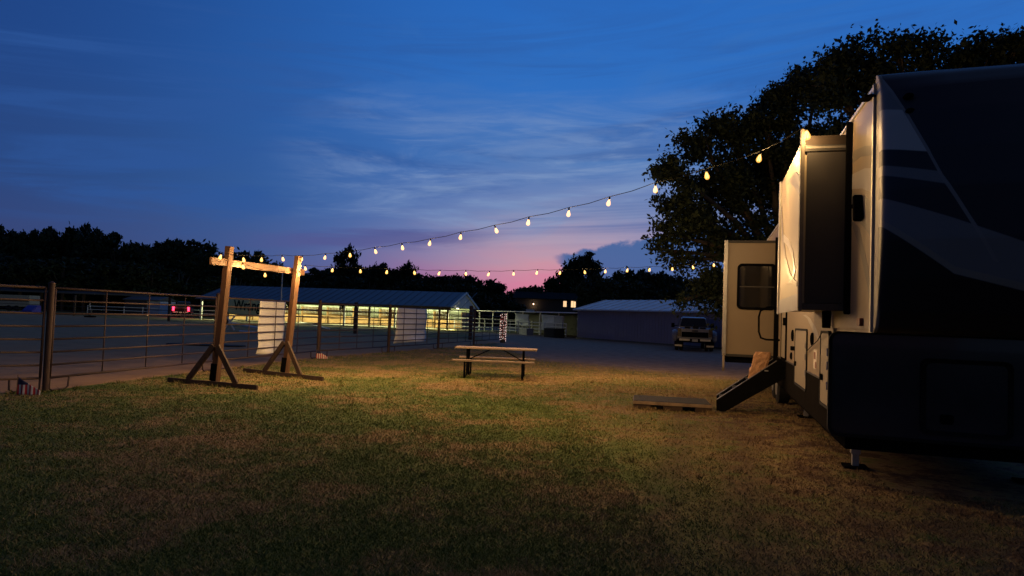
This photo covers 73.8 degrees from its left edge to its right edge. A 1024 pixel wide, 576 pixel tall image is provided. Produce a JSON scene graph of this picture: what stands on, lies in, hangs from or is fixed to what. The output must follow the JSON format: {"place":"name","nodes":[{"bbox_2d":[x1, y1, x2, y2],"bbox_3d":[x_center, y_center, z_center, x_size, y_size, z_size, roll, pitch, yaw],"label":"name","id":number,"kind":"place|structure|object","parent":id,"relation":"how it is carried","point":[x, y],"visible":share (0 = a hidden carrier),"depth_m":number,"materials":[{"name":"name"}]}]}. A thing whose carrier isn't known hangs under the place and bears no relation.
{"place":"outdoors","nodes":[
{"label":"outdoors","id":0,"kind":"place"},
{"bbox_2d":[12,305,40,311],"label":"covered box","id":1,"kind":"object","parent":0,"point":[32,308],"visible":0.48,"depth_m":72.42,"materials":[{"name":"blue fabric"}]},
{"bbox_2d":[122,296,176,313],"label":"shed","id":2,"kind":"structure","parent":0,"point":[143,299],"depth_m":92.25,"materials":[{"name":"metal"}]},
{"bbox_2d":[166,343,245,346],"bbox_3d":[-12.185,2.269,27.213,3.000,0.044,0.900,2,-2,0],"label":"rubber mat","id":3,"kind":"object","parent":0,"point":[226,345],"visible":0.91,"depth_m":26.94,"materials":[{"name":"black rubber"}]},
{"bbox_2d":[0,313,499,392],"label":"arena dirt","id":4,"kind":"structure","parent":0,"point":[31,345],"depth_m":25.78,"materials":[{"name":"soil"}]},
{"bbox_2d":[0,295,472,339],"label":"arena fence","id":5,"kind":"object","parent":4,"relation":"on","point":[354,326],"visible":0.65,"depth_m":48.62,"materials":[{"name":"white metal"}]},
{"bbox_2d":[227,299,273,314],"bbox_3d":[-20.534,1.529,53.459,5.504,1.360,0.074,1,-3,30],"label":"sponsor banner","id":6,"kind":"object","parent":5,"relation":"attached to","point":[242,303],"visible":0.54,"depth_m":53.84,"materials":[{"name":"beige fabric"}]},
{"bbox_2d":[226,316,257,329],"bbox_3d":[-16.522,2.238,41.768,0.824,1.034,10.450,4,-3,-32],"label":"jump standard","id":7,"kind":"object","parent":4,"relation":"on","point":[255,327],"visible":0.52,"depth_m":45.30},
{"bbox_2d":[456,330,543,334],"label":"paddock ground","id":8,"kind":"structure","parent":0,"point":[514,332],"depth_m":68.74,"materials":[{"name":"grey soil"}]},
{"bbox_2d":[454,317,532,331],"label":"paddock fence","id":9,"kind":"object","parent":8,"relation":"on","point":[484,323],"visible":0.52,"depth_m":71.86,"materials":[{"name":"white metal"}]},
{"bbox_2d":[477,310,577,335],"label":"pen shelter","id":10,"kind":"object","parent":8,"relation":"on","point":[570,320],"visible":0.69,"depth_m":66.75,"materials":[{"name":"metal"}]},
{"bbox_2d":[515,313,528,325],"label":"hanging tarp","id":11,"kind":"object","parent":10,"relation":"hanging from","point":[522,317],"visible":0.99,"depth_m":65.22,"materials":[{"name":"grey fabric"}]},
{"bbox_2d":[541,314,563,329],"bbox_3d":[3.578,3.077,60.468,0.225,1.419,3.799,4,-3,-30],"label":"hanging tarp","id":12,"kind":"object","parent":10,"relation":"hanging from","point":[548,319],"visible":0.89,"depth_m":60.99,"materials":[{"name":"grey fabric"}]},
{"bbox_2d":[554,316,562,328],"bbox_3d":[4.025,3.367,59.452,0.060,1.750,1.400,3,-3,-28],"label":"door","id":13,"kind":"structure","parent":10,"relation":"in","point":[556,319],"depth_m":59.35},
{"bbox_2d":[0,344,1023,575],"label":"lawn grass","id":14,"kind":"structure","parent":0,"point":[201,505],"depth_m":6.22,"materials":[{"name":"green plant"}]},
{"bbox_2d":[0,309,1023,575],"bbox_3d":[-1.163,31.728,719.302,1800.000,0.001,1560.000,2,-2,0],"label":"ground","id":15,"kind":"structure","parent":0,"point":[950,477],"depth_m":7.27,"materials":[{"name":"green plant"}]},
{"bbox_2d":[0,224,18,239],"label":"tree","id":16,"kind":"object","parent":15,"relation":"on","point":[6,234],"visible":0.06,"depth_m":117.52,"materials":[{"name":"green plant"}]},
{"bbox_2d":[0,233,31,257],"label":"tree","id":17,"kind":"object","parent":15,"relation":"on","point":[5,244],"visible":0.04,"depth_m":112.92,"materials":[{"name":"green plant"}]},
{"bbox_2d":[0,294,39,310],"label":"stock trailer","id":18,"kind":"object","parent":15,"relation":"on","point":[18,304],"visible":0.87,"depth_m":87.91,"materials":[{"name":"grey metal"}]},
{"bbox_2d":[16,375,40,394],"bbox_3d":[-8.017,1.612,11.324,0.356,0.343,0.047,3,-2,-14],"label":"flag","id":19,"kind":"object","parent":15,"relation":"on","point":[24,388],"visible":1,"depth_m":11.30,"materials":[{"name":"multicoloured fabric"}]},
{"bbox_2d":[7,229,58,277],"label":"tree","id":20,"kind":"object","parent":15,"relation":"on","point":[40,241],"visible":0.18,"depth_m":113.94,"materials":[{"name":"green plant"}]},
{"bbox_2d":[42,226,73,260],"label":"tree","id":21,"kind":"object","parent":15,"relation":"on","point":[54,232],"visible":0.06,"depth_m":116.92,"materials":[{"name":"green plant"}]},
{"bbox_2d":[0,287,159,311],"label":"open pavilion","id":22,"kind":"structure","parent":15,"relation":"on","point":[11,290],"depth_m":95.95,"materials":[{"name":"metal"}]},
{"bbox_2d":[56,221,113,257],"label":"tree","id":23,"kind":"object","parent":15,"relation":"on","point":[67,236],"visible":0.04,"depth_m":116.54,"materials":[{"name":"green plant"}]},
{"bbox_2d":[67,229,122,263],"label":"tree","id":24,"kind":"object","parent":15,"relation":"on","point":[88,248],"visible":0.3,"depth_m":110.84,"materials":[{"name":"green plant"}]},
{"bbox_2d":[110,240,151,264],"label":"tree","id":25,"kind":"object","parent":15,"relation":"on","point":[130,251],"visible":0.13,"depth_m":108.38,"materials":[{"name":"green plant"}]},
{"bbox_2d":[109,244,159,263],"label":"tree","id":26,"kind":"object","parent":15,"relation":"on","point":[152,255],"visible":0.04,"depth_m":111.85,"materials":[{"name":"green plant"}]},
{"bbox_2d":[87,305,214,317],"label":"rail fence","id":27,"kind":"object","parent":15,"relation":"on","point":[124,310],"visible":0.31,"depth_m":90.19,"materials":[{"name":"white metal"}]},
{"bbox_2d":[140,241,163,261],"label":"tree","id":28,"kind":"object","parent":15,"relation":"on","point":[156,245],"visible":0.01,"depth_m":121.07,"materials":[{"name":"green plant"}]},
{"bbox_2d":[152,268,202,313],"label":"tree","id":29,"kind":"object","parent":15,"relation":"on","point":[179,283],"visible":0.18,"depth_m":102.18,"materials":[{"name":"green plant"}]},
{"bbox_2d":[156,238,205,279],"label":"tree","id":30,"kind":"object","parent":15,"relation":"on","point":[186,251],"visible":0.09,"depth_m":116.16,"materials":[{"name":"green plant"}]},
{"bbox_2d":[171,301,195,316],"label":"pickup truck","id":31,"kind":"object","parent":15,"relation":"on","point":[177,309],"visible":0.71,"depth_m":84.17,"materials":[{"name":"paint"}]},
{"bbox_2d":[151,237,220,282],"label":"tree","id":32,"kind":"object","parent":15,"relation":"on","point":[208,247],"visible":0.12,"depth_m":116.23,"materials":[{"name":"green plant"}]},
{"bbox_2d":[175,282,208,314],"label":"tree","id":33,"kind":"object","parent":15,"relation":"on","point":[194,290],"visible":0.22,"depth_m":101.92,"materials":[{"name":"green plant"}]},
{"bbox_2d":[178,251,223,283],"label":"tree","id":34,"kind":"object","parent":15,"relation":"on","point":[199,267],"visible":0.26,"depth_m":110.86,"materials":[{"name":"green plant"}]},
{"bbox_2d":[194,275,246,316],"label":"tree","id":35,"kind":"object","parent":15,"relation":"on","point":[213,283],"visible":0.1,"depth_m":97.27,"materials":[{"name":"green plant"}]},
{"bbox_2d":[167,246,323,389],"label":"timber arch","id":36,"kind":"structure","parent":15,"relation":"on","point":[227,262],"depth_m":13.80,"materials":[{"name":"brown wood"}]},
{"bbox_2d":[235,260,713,275],"bbox_3d":[-0.225,-0.489,17.398,12.875,1.112,1.792,3,-3,-24],"label":"light string","id":37,"kind":"object","parent":36,"relation":"hanging from","point":[458,270],"visible":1,"depth_m":17.15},
{"bbox_2d":[216,126,808,260],"bbox_3d":[-1.581,-1.088,10.958,12.487,1.235,2.824,0,-3,45],"label":"light string","id":38,"kind":"object","parent":36,"relation":"hanging from","point":[760,153],"visible":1,"depth_m":10.34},
{"bbox_2d":[223,247,268,275],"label":"tree","id":39,"kind":"object","parent":15,"relation":"on","point":[253,258],"visible":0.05,"depth_m":111.15,"materials":[{"name":"green plant"}]},
{"bbox_2d":[0,281,502,392],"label":"arena fence","id":40,"kind":"object","parent":15,"relation":"on","point":[47,377],"visible":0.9,"depth_m":14.80,"materials":[{"name":"brown metal"}]},
{"bbox_2d":[256,301,285,353],"bbox_3d":[-6.948,1.135,19.773,0.219,1.520,1.455,2,-2,6],"label":"vinyl sheet","id":41,"kind":"object","parent":40,"relation":"attached to","point":[270,312],"visible":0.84,"depth_m":19.61,"materials":[{"name":"white plastic"}]},
{"bbox_2d":[393,308,426,343],"bbox_3d":[-4.232,1.598,29.054,0.183,1.468,3.025,1,-3,18],"label":"vinyl sheet","id":42,"kind":"object","parent":40,"relation":"attached to","point":[409,324],"visible":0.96,"depth_m":28.85,"materials":[{"name":"white plastic"}]},
{"bbox_2d":[231,259,289,286],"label":"tree","id":43,"kind":"object","parent":15,"relation":"on","point":[251,277],"visible":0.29,"depth_m":106.44,"materials":[{"name":"green plant"}]},
{"bbox_2d":[280,273,282,299],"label":"lamp pole","id":44,"kind":"object","parent":15,"relation":"on","point":[281,286],"visible":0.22,"depth_m":66.99,"materials":[{"name":"metal"}]},
{"bbox_2d":[283,273,310,283],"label":"tree","id":45,"kind":"object","parent":15,"relation":"on","point":[304,277],"visible":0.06,"depth_m":135.72,"materials":[{"name":"green plant"}]},
{"bbox_2d":[306,267,331,281],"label":"tree","id":46,"kind":"object","parent":15,"relation":"on","point":[317,275],"visible":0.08,"depth_m":131.57,"materials":[{"name":"green plant"}]},
{"bbox_2d":[316,350,326,358],"bbox_3d":[-6.168,2.132,22.123,0.356,0.343,0.047,3,-3,-17],"label":"flag","id":47,"kind":"object","parent":15,"relation":"on","point":[319,355],"visible":1,"depth_m":22.10,"materials":[{"name":"multicoloured fabric"}]},
{"bbox_2d":[321,267,331,275],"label":"tree","id":48,"kind":"object","parent":15,"relation":"on","point":[327,270],"depth_m":137.38,"materials":[{"name":"green plant"}]},
{"bbox_2d":[195,286,478,329],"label":"horse barn","id":49,"kind":"structure","parent":15,"relation":"on","point":[450,301],"depth_m":75.60,"materials":[{"name":"metal"}]},
{"bbox_2d":[330,242,361,285],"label":"ragged tree","id":50,"kind":"object","parent":15,"relation":"on","point":[339,261],"visible":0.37,"depth_m":116.86,"materials":[{"name":"green plant"}]},
{"bbox_2d":[337,264,369,282],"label":"tree","id":51,"kind":"object","parent":15,"relation":"on","point":[364,272],"visible":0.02,"depth_m":131.20,"materials":[{"name":"green plant"}]},
{"bbox_2d":[366,261,396,289],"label":"round tree","id":52,"kind":"object","parent":15,"relation":"on","point":[381,279],"visible":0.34,"depth_m":117.43,"materials":[{"name":"green plant"}]},
{"bbox_2d":[394,260,418,282],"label":"ragged tree","id":53,"kind":"object","parent":15,"relation":"on","point":[409,274],"visible":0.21,"depth_m":119.02,"materials":[{"name":"green plant"}]},
{"bbox_2d":[391,269,421,280],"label":"tree","id":54,"kind":"object","parent":15,"relation":"on","point":[418,277],"depth_m":131.62,"materials":[{"name":"green plant"}]},
{"bbox_2d":[419,272,431,278],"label":"tree","id":55,"kind":"object","parent":15,"relation":"on","point":[427,276],"visible":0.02,"depth_m":141.28,"materials":[{"name":"green plant"}]},
{"bbox_2d":[421,274,448,284],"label":"tree","id":56,"kind":"object","parent":15,"relation":"on","point":[441,281],"visible":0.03,"depth_m":129.08,"materials":[{"name":"green plant"}]},
{"bbox_2d":[431,272,456,281],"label":"tree","id":57,"kind":"object","parent":15,"relation":"on","point":[438,277],"visible":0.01,"depth_m":135.10,"materials":[{"name":"green plant"}]},
{"bbox_2d":[441,282,478,313],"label":"tree","id":58,"kind":"object","parent":15,"relation":"on","point":[460,287],"visible":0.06,"depth_m":113.96,"materials":[{"name":"green plant"}]},
{"bbox_2d":[446,274,485,293],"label":"tree","id":59,"kind":"object","parent":15,"relation":"on","point":[469,280],"visible":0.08,"depth_m":130.35,"materials":[{"name":"green plant"}]},
{"bbox_2d":[470,291,510,326],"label":"tree","id":60,"kind":"object","parent":15,"relation":"on","point":[480,300],"visible":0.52,"depth_m":105.60,"materials":[{"name":"green plant"}]},
{"bbox_2d":[452,346,536,379],"bbox_3d":[-0.412,1.957,17.934,2.120,0.776,1.652,2,-2,3],"label":"picnic table","id":61,"kind":"object","parent":15,"relation":"on","point":[468,360],"visible":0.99,"depth_m":17.66,"materials":[{"name":"brown wood"}]},
{"bbox_2d":[482,278,506,299],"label":"tree","id":62,"kind":"object","parent":15,"relation":"on","point":[492,287],"visible":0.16,"depth_m":136.44,"materials":[{"name":"green plant"}]},
{"bbox_2d":[499,312,506,342],"bbox_3d":[-0.538,2.394,41.435,0.405,1.850,0.410,2,-2,0],"label":"wrapped post","id":63,"kind":"object","parent":15,"relation":"on","point":[503,323],"visible":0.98,"depth_m":41.31,"materials":[{"name":"multicoloured"}]},
{"bbox_2d":[487,293,527,326],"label":"tree","id":64,"kind":"object","parent":15,"relation":"on","point":[504,302],"visible":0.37,"depth_m":110.67,"materials":[{"name":"green plant"}]},
{"bbox_2d":[504,287,526,302],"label":"tree","id":65,"kind":"object","parent":15,"relation":"on","point":[510,293],"visible":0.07,"depth_m":127.83,"materials":[{"name":"green plant"}]},
{"bbox_2d":[519,328,532,334],"bbox_3d":[1.282,3.928,61.490,0.760,0.600,1.460,3,-3,-28],"label":"feed box","id":66,"kind":"object","parent":15,"relation":"on","point":[525,331],"visible":0.98,"depth_m":60.99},
{"bbox_2d":[524,285,552,292],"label":"tree","id":67,"kind":"object","parent":15,"relation":"on","point":[531,288],"visible":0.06,"depth_m":127.67,"materials":[{"name":"green plant"}]},
{"bbox_2d":[512,291,577,313],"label":"house","id":68,"kind":"structure","parent":15,"relation":"on","point":[536,302],"depth_m":122.21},
{"bbox_2d":[571,301,575,307],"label":"window","id":69,"kind":"structure","parent":68,"relation":"in","point":[573,304],"depth_m":121.51,"materials":[{"name":"yellow glass"}]},
{"bbox_2d":[541,275,562,292],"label":"tree","id":70,"kind":"object","parent":15,"relation":"on","point":[549,285],"visible":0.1,"depth_m":144.40,"materials":[{"name":"green plant"}]},
{"bbox_2d":[544,328,564,337],"bbox_3d":[3.478,3.726,56.544,1.000,0.750,2.200,3,-3,-28],"label":"stock tank","id":71,"kind":"object","parent":15,"relation":"on","point":[553,332],"visible":0.91,"depth_m":55.73,"materials":[{"name":"black metal"}]},
{"bbox_2d":[553,251,603,292],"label":"round tree","id":72,"kind":"object","parent":15,"relation":"on","point":[569,278],"visible":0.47,"depth_m":136.77,"materials":[{"name":"green plant"}]},
{"bbox_2d":[573,272,609,313],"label":"tree","id":73,"kind":"object","parent":15,"relation":"on","point":[597,276],"visible":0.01,"depth_m":77.14,"materials":[{"name":"green plant"}]},
{"bbox_2d":[570,278,625,329],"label":"tree","id":74,"kind":"object","parent":15,"relation":"on","point":[587,292],"visible":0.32,"depth_m":65.68,"materials":[{"name":"green plant"}]},
{"bbox_2d":[594,272,624,285],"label":"tree","id":75,"kind":"object","parent":15,"relation":"on","point":[617,276],"visible":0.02,"depth_m":74.07,"materials":[{"name":"green plant"}]},
{"bbox_2d":[615,266,645,282],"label":"tree","id":76,"kind":"object","parent":15,"relation":"on","point":[629,274],"visible":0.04,"depth_m":85.02,"materials":[{"name":"green plant"}]},
{"bbox_2d":[573,300,721,348],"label":"metal shed","id":77,"kind":"structure","parent":15,"relation":"on","point":[643,321],"depth_m":51.13,"materials":[{"name":"metal"}]},
{"bbox_2d":[632,267,665,294],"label":"tree","id":78,"kind":"object","parent":15,"relation":"on","point":[656,280],"visible":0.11,"depth_m":75.12,"materials":[{"name":"green plant"}]},
{"bbox_2d":[633,395,712,412],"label":"step platform","id":79,"kind":"structure","parent":15,"relation":"on","point":[700,405],"depth_m":12.42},
{"bbox_2d":[663,273,690,291],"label":"tree","id":80,"kind":"object","parent":15,"relation":"on","point":[674,280],"visible":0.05,"depth_m":78.25,"materials":[{"name":"green plant"}]},
{"bbox_2d":[671,317,716,350],"bbox_3d":[11.082,2.768,41.766,2.600,1.975,6.480,2,-2,13],"label":"pickup truck","id":81,"kind":"object","parent":15,"relation":"on","point":[693,330],"visible":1,"depth_m":39.25,"materials":[{"name":"white paint"}]},
{"bbox_2d":[640,52,828,330],"bbox_3d":[9.759,-3.457,29.170,10.858,13.576,5.730,3,-3,-25],"label":"oak tree","id":82,"kind":"object","parent":15,"relation":"on","point":[757,127],"visible":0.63,"depth_m":28.12,"materials":[{"name":"green plant"}]},
{"bbox_2d":[716,63,1023,484],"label":"fifth wheel camper","id":83,"kind":"object","parent":15,"relation":"on","point":[873,291],"visible":1,"depth_m":6.63,"materials":[{"name":"metal"}]},
{"bbox_2d":[748,352,770,377],"bbox_3d":[4.526,1.504,12.564,0.450,0.660,0.208,1,-3,17],"label":"paper bag","id":84,"kind":"object","parent":83,"relation":"on","point":[760,360],"visible":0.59,"depth_m":12.49,"materials":[{"name":"brown paper"}]},
{"bbox_2d":[780,312,786,360],"bbox_3d":[4.998,0.305,12.571,0.062,2.030,0.880,1,-3,17],"label":"entry door","id":85,"kind":"structure","parent":83,"relation":"in","point":[783,349],"depth_m":12.39,"materials":[{"name":"beige metal"}]},
{"bbox_2d":[794,328,807,391],"bbox_3d":[4.257,1.035,10.094,0.041,0.870,1.430,1,-3,17],"label":"access door","id":86,"kind":"structure","parent":83,"relation":"in","point":[801,335],"depth_m":9.99,"materials":[{"name":"beige plastic"}]},
{"bbox_2d":[819,331,831,408],"bbox_3d":[3.561,0.917,7.774,0.057,0.860,0.640,1,-3,17],"label":"access door","id":87,"kind":"structure","parent":83,"relation":"in","point":[823,368],"depth_m":7.80,"materials":[{"name":"beige plastic"}]},
{"bbox_2d":[780,19,1023,180],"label":"oak tree","id":88,"kind":"object","parent":15,"relation":"on","point":[841,84],"visible":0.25,"depth_m":25.57,"materials":[{"name":"green plant"}]},
{"bbox_2d":[0,0,1023,292],"label":"sky","id":89,"kind":"structure","parent":0,"point":[293,128],"materials":[{"name":"blue"}]}
]}

